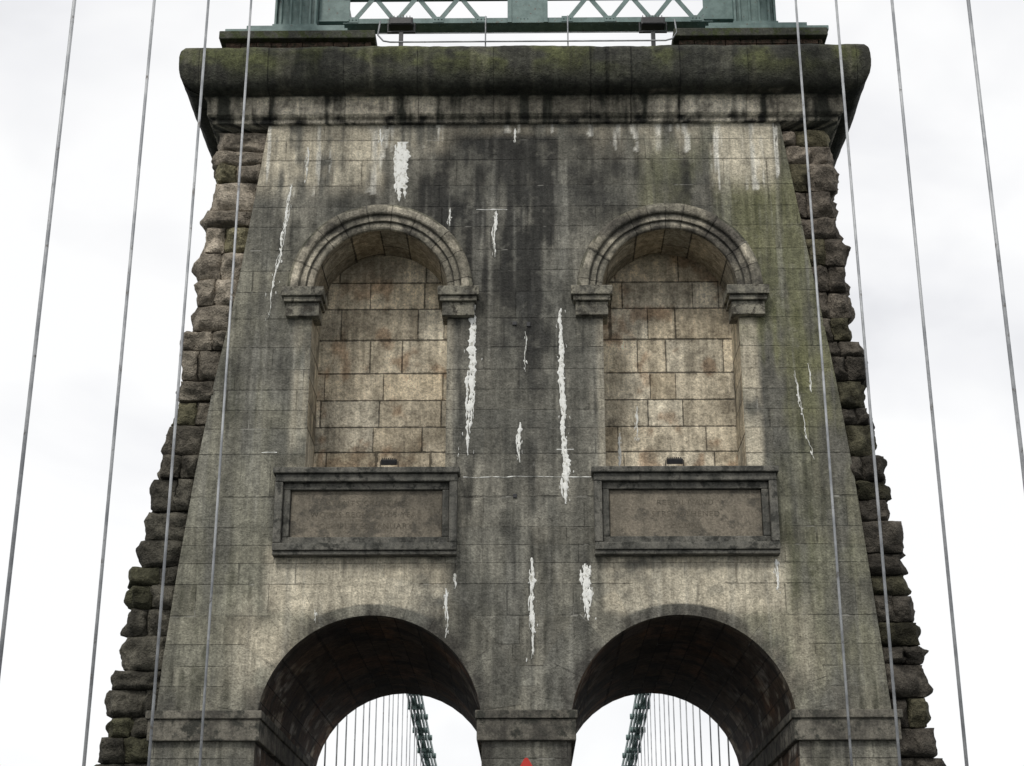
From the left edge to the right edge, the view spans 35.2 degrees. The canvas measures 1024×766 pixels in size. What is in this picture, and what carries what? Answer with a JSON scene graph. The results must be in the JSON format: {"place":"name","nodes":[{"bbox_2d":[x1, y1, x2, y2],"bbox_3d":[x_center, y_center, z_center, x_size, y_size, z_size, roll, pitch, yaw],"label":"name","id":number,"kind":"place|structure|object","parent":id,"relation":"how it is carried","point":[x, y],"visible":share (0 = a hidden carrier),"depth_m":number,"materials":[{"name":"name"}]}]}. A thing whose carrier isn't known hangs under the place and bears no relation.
{"place":"outdoors","nodes":[
{"label":"outdoors","id":0,"kind":"place"},
{"bbox_2d":[0,0,436,765],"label":"suspension chain","id":1,"kind":"object","parent":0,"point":[418,730],"visible":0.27,"depth_m":15.35,"materials":[{"name":"grey metal"}]},
{"bbox_2d":[0,0,1023,765],"label":"sky","id":2,"kind":"structure","parent":0,"point":[47,658],"materials":[{"name":"white"}]},
{"label":"water","id":3,"kind":"structure","parent":0,"visible":0},
{"bbox_2d":[93,27,943,765],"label":"bridge tower","id":4,"kind":"structure","parent":3,"relation":"on","point":[531,317],"depth_m":21.32,"materials":[{"name":"stone"}]},
{"bbox_2d":[380,458,398,466],"bbox_3d":[-1.568,1.025,20.558,0.238,0.138,0.115,0,-1,1],"label":"floodlight","id":5,"kind":"object","parent":4,"relation":"on","point":[388,461],"visible":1,"depth_m":20.50,"materials":[{"name":"black metal"}]},
{"bbox_2d":[225,0,828,45],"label":"steel portal truss","id":6,"kind":"object","parent":4,"relation":"on","point":[527,16],"visible":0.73,"depth_m":23.29,"materials":[{"name":"teal metal"}]},
{"bbox_2d":[387,16,414,45],"bbox_3d":[-1.577,-4.965,22.918,0.396,0.510,0.192,0,-21,1],"label":"floodlight","id":7,"kind":"object","parent":6,"relation":"attached to","point":[400,26],"visible":0.97,"depth_m":22.91,"materials":[{"name":"grey metal"}]},
{"bbox_2d":[639,15,666,45],"bbox_3d":[2.003,-4.960,22.872,0.396,0.510,0.192,0,-21,1],"label":"floodlight","id":8,"kind":"object","parent":6,"relation":"attached to","point":[652,25],"visible":0.98,"depth_m":22.86,"materials":[{"name":"grey metal"}]},
{"bbox_2d":[621,0,1023,765],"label":"suspension chain","id":9,"kind":"object","parent":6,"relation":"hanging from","point":[639,730],"visible":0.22,"depth_m":15.75,"materials":[{"name":"grey metal"}]},
{"bbox_2d":[665,457,683,465],"bbox_3d":[2.072,1.010,20.519,0.238,0.138,0.115,0,-1,1],"label":"floodlight","id":10,"kind":"object","parent":4,"relation":"on","point":[674,460],"visible":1,"depth_m":20.46,"materials":[{"name":"black metal"}]},
{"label":"road","id":11,"kind":"structure","parent":0,"visible":0},
{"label":"footway","id":12,"kind":"structure","parent":11,"relation":"on","visible":0},
{"bbox_2d":[520,758,531,765],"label":"traffic sign","id":13,"kind":"object","parent":12,"relation":"on","point":[526,762],"visible":1,"depth_m":18.65,"materials":[{"name":"red metal"}]}
]}

